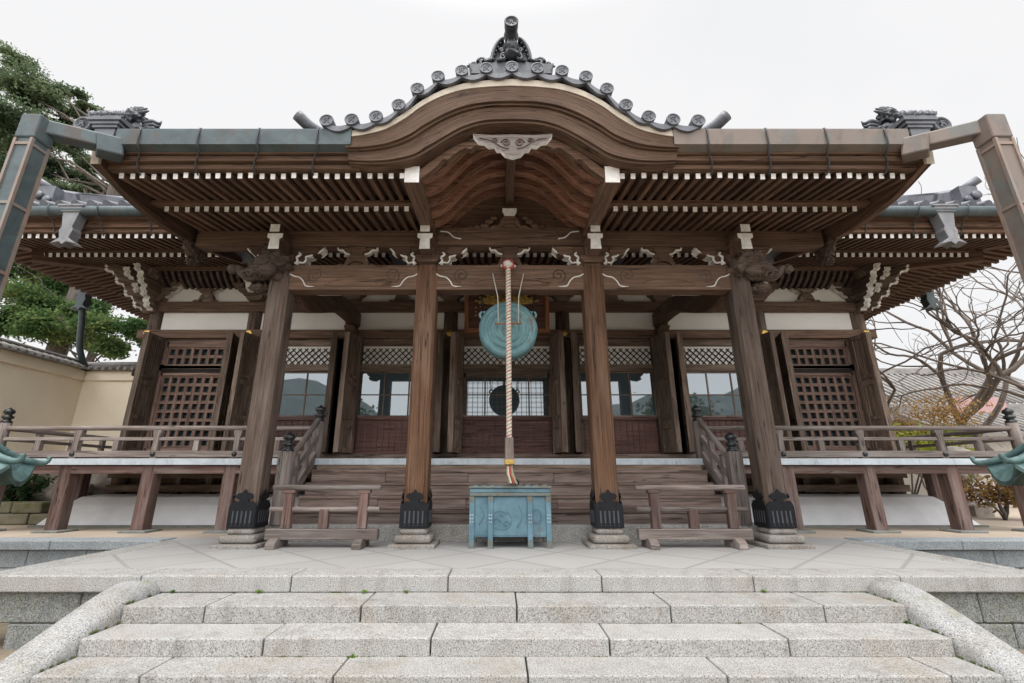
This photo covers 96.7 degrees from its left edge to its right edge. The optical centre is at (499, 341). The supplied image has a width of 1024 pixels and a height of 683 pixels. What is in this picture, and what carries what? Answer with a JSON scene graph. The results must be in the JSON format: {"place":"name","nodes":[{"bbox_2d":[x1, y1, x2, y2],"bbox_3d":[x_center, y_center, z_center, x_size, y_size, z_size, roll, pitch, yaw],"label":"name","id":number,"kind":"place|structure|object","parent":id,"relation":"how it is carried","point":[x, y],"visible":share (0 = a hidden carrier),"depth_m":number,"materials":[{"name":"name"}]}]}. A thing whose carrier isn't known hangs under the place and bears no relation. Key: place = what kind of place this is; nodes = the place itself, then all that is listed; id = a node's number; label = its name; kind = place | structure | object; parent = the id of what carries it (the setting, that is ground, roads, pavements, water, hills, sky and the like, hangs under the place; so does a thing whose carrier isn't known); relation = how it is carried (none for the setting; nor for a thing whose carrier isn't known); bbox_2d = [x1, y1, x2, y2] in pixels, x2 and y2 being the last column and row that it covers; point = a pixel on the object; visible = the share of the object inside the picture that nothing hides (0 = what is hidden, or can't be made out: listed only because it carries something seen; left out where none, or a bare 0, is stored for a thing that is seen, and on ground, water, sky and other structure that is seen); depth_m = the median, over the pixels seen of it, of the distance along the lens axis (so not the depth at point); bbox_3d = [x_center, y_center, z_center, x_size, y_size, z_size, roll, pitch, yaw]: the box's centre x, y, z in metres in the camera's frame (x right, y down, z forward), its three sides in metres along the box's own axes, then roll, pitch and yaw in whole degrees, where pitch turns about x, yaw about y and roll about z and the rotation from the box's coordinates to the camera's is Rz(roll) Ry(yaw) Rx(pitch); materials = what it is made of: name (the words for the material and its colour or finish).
{"place":"outdoors","nodes":[
{"label":"outdoors","id":0,"kind":"place"},
{"bbox_2d":[87,474,110,495],"bbox_3d":[-9.722,3.455,11.036,0.851,0.633,0.654,0,-17,0],"label":"garden rock","id":1,"kind":"object","parent":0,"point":[99,482],"visible":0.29,"depth_m":10.87,"materials":[{"name":"grey stone"}]},
{"bbox_2d":[0,505,1023,537],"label":"terrace","id":2,"kind":"structure","parent":0,"point":[999,526],"depth_m":7.89,"materials":[{"name":"grey stone"}]},
{"bbox_2d":[0,501,50,524],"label":"stone wall","id":3,"kind":"structure","parent":2,"relation":"on","point":[23,513],"depth_m":9.17,"materials":[{"name":"beige stone"}]},
{"bbox_2d":[2,474,57,501],"bbox_3d":[-11.028,3.212,10.030,2.080,1.218,2.427,-7,-18,22],"label":"garden shrub","id":4,"kind":"object","parent":3,"relation":"in","point":[11,490],"visible":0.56,"depth_m":10.04,"materials":[{"name":"green plant"}]},
{"bbox_2d":[27,474,57,501],"bbox_3d":[-10.643,3.595,10.883,1.289,0.981,0.951,0,-17,0],"label":"garden rock","id":5,"kind":"object","parent":2,"relation":"on","point":[46,477],"visible":0.04,"depth_m":10.71,"materials":[{"name":"grey stone"}]},
{"bbox_2d":[0,39,120,355],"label":"evergreen tree","id":6,"kind":"object","parent":2,"relation":"on","point":[33,90],"visible":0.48,"depth_m":19.94,"materials":[{"name":"green plant"}]},
{"bbox_2d":[31,479,94,500],"bbox_3d":[-10.060,3.525,10.513,1.214,0.808,0.729,0,-17,0],"label":"garden rock","id":7,"kind":"object","parent":2,"relation":"on","point":[47,494],"visible":0.21,"depth_m":10.26,"materials":[{"name":"grey stone"}]},
{"bbox_2d":[0,337,136,500],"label":"wall","id":8,"kind":"structure","parent":2,"relation":"on","point":[40,387],"depth_m":11.38,"materials":[{"name":"beige paint"}]},
{"bbox_2d":[0,260,147,361],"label":"broadleaf tree","id":9,"kind":"object","parent":2,"relation":"on","point":[39,308],"visible":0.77,"depth_m":16.71,"materials":[{"name":"green plant"}]},
{"bbox_2d":[893,421,981,489],"bbox_3d":[12.936,3.632,13.714,2.073,2.742,2.598,6,-18,-20],"label":"maple shrub","id":10,"kind":"object","parent":2,"relation":"on","point":[897,433],"visible":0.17,"depth_m":13.66,"materials":[{"name":"green plant"}]},
{"bbox_2d":[856,298,1023,407],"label":"bare tree","id":11,"kind":"object","parent":2,"relation":"on","point":[888,382],"visible":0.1,"depth_m":14.13,"materials":[{"name":"brown plant"}]},
{"bbox_2d":[865,262,1023,450],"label":"bare tree","id":12,"kind":"object","parent":2,"relation":"on","point":[994,366],"visible":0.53,"depth_m":14.57,"materials":[{"name":"brown plant"}]},
{"bbox_2d":[887,373,1001,493],"bbox_3d":[13.499,3.457,15.479,4.584,4.094,5.833,12,-20,-34],"label":"maple shrub","id":13,"kind":"object","parent":2,"relation":"on","point":[942,416],"visible":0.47,"depth_m":14.45,"materials":[{"name":"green plant"}]},
{"bbox_2d":[866,137,1023,447],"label":"bare tree","id":14,"kind":"object","parent":2,"relation":"on","point":[1009,380],"visible":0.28,"depth_m":15.76,"materials":[{"name":"brown plant"}]},
{"bbox_2d":[890,406,1023,504],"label":"garden wall","id":15,"kind":"structure","parent":2,"relation":"on","point":[1018,413],"depth_m":17.32,"materials":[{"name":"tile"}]},
{"bbox_2d":[961,474,1017,519],"bbox_3d":[11.374,3.457,10.392,1.674,1.190,1.595,0,-17,0],"label":"garden shrub","id":16,"kind":"object","parent":2,"relation":"on","point":[999,494],"visible":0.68,"depth_m":10.39,"materials":[{"name":"brown plant"}]},
{"bbox_2d":[0,623,1023,663],"bbox_3d":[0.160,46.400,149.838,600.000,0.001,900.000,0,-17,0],"label":"ground","id":17,"kind":"structure","parent":0,"point":[4,654],"depth_m":4.38,"materials":[{"name":"grey stone"}]},
{"bbox_2d":[0,443,51,485],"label":"bronze lantern","id":18,"kind":"object","parent":17,"relation":"on","point":[16,469],"visible":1,"depth_m":6.07,"materials":[{"name":"teal metal"}]},
{"bbox_2d":[0,550,108,570],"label":"retaining wall","id":19,"kind":"structure","parent":17,"relation":"on","point":[10,559],"depth_m":6.81,"materials":[{"name":"grey stone"}]},
{"bbox_2d":[0,537,1023,549],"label":"kerb","id":20,"kind":"structure","parent":19,"relation":"on","point":[113,543],"depth_m":6.79,"materials":[{"name":"stone"}]},
{"bbox_2d":[0,15,1023,548],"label":"temple hall","id":21,"kind":"structure","parent":17,"relation":"on","point":[712,289],"depth_m":7.58,"materials":[{"name":"brown wood"}]},
{"bbox_2d":[120,332,165,450],"bbox_3d":[-7.963,1.117,10.130,0.120,2.640,0.490,-1,-17,3],"label":"door leaf","id":22,"kind":"structure","parent":21,"relation":"in","point":[137,411],"depth_m":10.10,"materials":[{"name":"brown wood"}]},
{"bbox_2d":[141,341,225,450],"bbox_3d":[-7.155,1.248,10.461,1.560,2.580,0.100,0,-17,0],"label":"lattice door","id":23,"kind":"structure","parent":21,"relation":"in","point":[153,418],"depth_m":10.46,"materials":[{"name":"red wood"}]},
{"bbox_2d":[206,332,238,450],"bbox_3d":[-6.154,1.116,10.126,0.120,2.640,0.520,5,-17,-16],"label":"door leaf","id":24,"kind":"structure","parent":21,"relation":"in","point":[229,356],"depth_m":10.04,"materials":[{"name":"brown wood"}]},
{"bbox_2d":[220,332,260,450],"bbox_3d":[-5.726,1.116,10.126,0.120,2.640,0.520,-5,-17,16],"label":"door leaf","id":25,"kind":"structure","parent":21,"relation":"in","point":[248,347],"depth_m":10.09,"materials":[{"name":"brown wood"}]},
{"bbox_2d":[278,371,327,416],"bbox_3d":[-4.760,1.214,10.487,1.712,1.060,0.060,0,-17,0],"label":"window","id":26,"kind":"structure","parent":21,"relation":"in","point":[303,392],"depth_m":10.48,"materials":[{"name":"grey glass"}]},
{"bbox_2d":[322,332,338,452],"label":"door leaf","id":27,"kind":"structure","parent":21,"relation":"in","point":[334,342],"depth_m":9.98,"materials":[{"name":"brown wood"}]},
{"bbox_2d":[333,332,362,452],"bbox_3d":[-3.366,1.116,10.126,0.120,2.640,0.520,-5,-17,16],"label":"door leaf","id":28,"kind":"structure","parent":21,"relation":"in","point":[352,350],"depth_m":10.05,"materials":[{"name":"brown wood"}]},
{"bbox_2d":[356,371,410,416],"bbox_3d":[-2.385,1.214,10.487,1.742,1.060,0.060,0,-17,0],"label":"window","id":29,"kind":"structure","parent":21,"relation":"in","point":[381,393],"depth_m":10.47,"materials":[{"name":"clear glass"}]},
{"bbox_2d":[432,332,443,452],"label":"door leaf","id":30,"kind":"structure","parent":21,"relation":"in","point":[440,336],"depth_m":9.91,"materials":[{"name":"brown wood"}]},
{"bbox_2d":[447,332,463,452],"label":"door leaf","id":31,"kind":"structure","parent":21,"relation":"in","point":[455,408],"depth_m":10.02,"materials":[{"name":"brown wood"}]},
{"bbox_2d":[464,295,549,332],"bbox_3d":[0.160,-0.703,10.559,1.970,1.000,0.249,0,-10,0],"label":"name plaque","id":32,"kind":"object","parent":21,"relation":"attached to","point":[473,307],"visible":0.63,"depth_m":10.57,"materials":[{"name":"red wood"}]},
{"bbox_2d":[462,371,551,416],"bbox_3d":[0.160,1.206,10.455,2.052,1.063,0.125,0,-17,0],"label":"window","id":33,"kind":"structure","parent":21,"relation":"in","point":[484,392],"depth_m":10.46,"materials":[{"name":"white paper"}]},
{"bbox_2d":[492,273,523,323],"bbox_3d":[0.130,-0.683,7.194,0.515,0.875,0.041,0,-17,0],"label":"gong striker","id":34,"kind":"object","parent":21,"relation":"hanging from","point":[518,302],"visible":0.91,"depth_m":7.16,"materials":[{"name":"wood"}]},
{"bbox_2d":[479,295,537,359],"bbox_3d":[0.131,-0.271,7.313,0.953,1.136,0.302,0,-17,0],"label":"gong","id":35,"kind":"object","parent":21,"relation":"hanging from","point":[492,334],"visible":0.91,"depth_m":7.17,"materials":[{"name":"teal metal"}]},
{"bbox_2d":[501,259,517,483],"bbox_3d":[0.130,0.343,6.801,0.242,3.421,0.232,0,-17,0],"label":"bell rope","id":36,"kind":"object","parent":21,"relation":"hanging from","point":[508,265],"visible":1,"depth_m":6.63,"materials":[{"name":"white fabric"}]},
{"bbox_2d":[549,332,567,452],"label":"door leaf","id":37,"kind":"structure","parent":21,"relation":"in","point":[557,364],"depth_m":10.03,"materials":[{"name":"brown wood"}]},
{"bbox_2d":[570,332,584,452],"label":"door leaf","id":38,"kind":"structure","parent":21,"relation":"in","point":[576,373],"depth_m":9.96,"materials":[{"name":"brown wood"}]},
{"bbox_2d":[581,371,657,416],"bbox_3d":[2.705,1.214,10.487,1.742,1.060,0.060,0,-17,0],"label":"window","id":39,"kind":"structure","parent":21,"relation":"in","point":[633,394],"depth_m":10.47,"materials":[{"name":"clear glass"}]},
{"bbox_2d":[651,332,681,452],"bbox_3d":[3.686,1.116,10.126,0.120,2.640,0.520,5,-17,-16],"label":"door leaf","id":40,"kind":"structure","parent":21,"relation":"in","point":[669,426],"depth_m":10.05,"materials":[{"name":"brown wood"}]},
{"bbox_2d":[675,332,695,452],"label":"door leaf","id":41,"kind":"structure","parent":21,"relation":"in","point":[682,370],"depth_m":9.96,"materials":[{"name":"brown wood"}]},
{"bbox_2d":[687,371,742,416],"bbox_3d":[5.080,1.214,10.487,1.712,1.060,0.060,0,-17,0],"label":"window","id":42,"kind":"structure","parent":21,"relation":"in","point":[716,393],"depth_m":10.48,"materials":[{"name":"grey glass"}]},
{"bbox_2d":[760,332,794,450],"bbox_3d":[6.046,1.116,10.126,0.120,2.640,0.520,5,-17,-16],"label":"door leaf","id":43,"kind":"structure","parent":21,"relation":"in","point":[773,373],"depth_m":10.01,"materials":[{"name":"brown wood"}]},
{"bbox_2d":[775,332,808,450],"bbox_3d":[6.474,1.116,10.126,0.120,2.640,0.520,-5,-17,16],"label":"door leaf","id":44,"kind":"structure","parent":21,"relation":"in","point":[782,344],"depth_m":10.05,"materials":[{"name":"brown wood"}]},
{"bbox_2d":[788,341,872,450],"bbox_3d":[7.475,1.248,10.461,1.560,2.580,0.100,0,-17,0],"label":"lattice door","id":45,"kind":"structure","parent":21,"relation":"in","point":[860,418],"depth_m":10.46,"materials":[{"name":"red wood"}]},
{"bbox_2d":[848,332,896,450],"bbox_3d":[8.283,1.117,10.130,0.120,2.640,0.490,1,-17,-3],"label":"door leaf","id":46,"kind":"structure","parent":21,"relation":"in","point":[873,396],"depth_m":10.10,"materials":[{"name":"brown wood"}]},
{"bbox_2d":[0,580,1023,682],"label":"stone stairs","id":47,"kind":"structure","parent":17,"relation":"on","point":[656,637],"depth_m":3.51,"materials":[{"name":"stone"}]},
{"bbox_2d":[39,591,993,672],"bbox_3d":[0.138,2.368,3.584,6.783,0.424,1.514,0,-17,0],"label":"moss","id":48,"kind":"object","parent":47,"relation":"on","point":[150,595],"visible":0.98,"depth_m":3.63,"materials":[{"name":"green plant"}]},
{"bbox_2d":[0,541,1023,649],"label":"stone platform","id":49,"kind":"structure","parent":17,"relation":"on","point":[37,599],"depth_m":4.38,"materials":[{"name":"stone"}]},
{"bbox_2d":[916,550,1023,569],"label":"retaining wall","id":50,"kind":"structure","parent":17,"relation":"on","point":[1012,558],"depth_m":6.82,"materials":[{"name":"grey stone"}]},
{"bbox_2d":[970,443,1023,485],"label":"bronze lantern","id":51,"kind":"object","parent":17,"relation":"on","point":[1006,469],"visible":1,"depth_m":6.07,"materials":[{"name":"teal metal"}]},
{"bbox_2d":[0,0,1023,379],"label":"sky","id":52,"kind":"structure","parent":0,"point":[193,64],"materials":[{"name":"white"}]},
{"bbox_2d":[50,537,1012,570],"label":"paving","id":53,"kind":"structure","parent":0,"point":[825,553],"depth_m":5.40,"materials":[{"name":"grey stone"}]},
{"bbox_2d":[264,485,381,549],"bbox_3d":[-2.425,2.402,6.275,1.530,0.812,0.440,0,-17,0],"label":"barrier stand","id":54,"kind":"object","parent":53,"relation":"on","point":[361,535],"visible":1,"depth_m":6.22,"materials":[{"name":"brown wood"}]},
{"bbox_2d":[468,484,551,548],"bbox_3d":[0.140,2.474,6.519,1.150,0.812,0.730,0,-17,0],"label":"offering box","id":55,"kind":"object","parent":53,"relation":"on","point":[509,510],"visible":1,"depth_m":6.23,"materials":[{"name":"blue metal"}]},
{"bbox_2d":[635,485,753,549],"bbox_3d":[2.655,2.402,6.275,1.550,0.812,0.440,0,-17,0],"label":"barrier stand","id":56,"kind":"object","parent":53,"relation":"on","point":[734,535],"visible":1,"depth_m":6.22,"materials":[{"name":"brown wood"}]},
{"bbox_2d":[879,368,1023,417],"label":"tiled house","id":57,"kind":"structure","parent":0,"point":[898,374],"depth_m":22.80,"materials":[{"name":"grey tile"}]},
{"bbox_2d":[947,446,994,516],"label":"wall","id":58,"kind":"structure","parent":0,"point":[976,511],"depth_m":11.09,"materials":[{"name":"white paint"}]},
{"bbox_2d":[953,397,1006,411],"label":"wall","id":59,"kind":"structure","parent":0,"point":[993,401],"depth_m":16.19,"materials":[{"name":"pink paint"}]}
]}

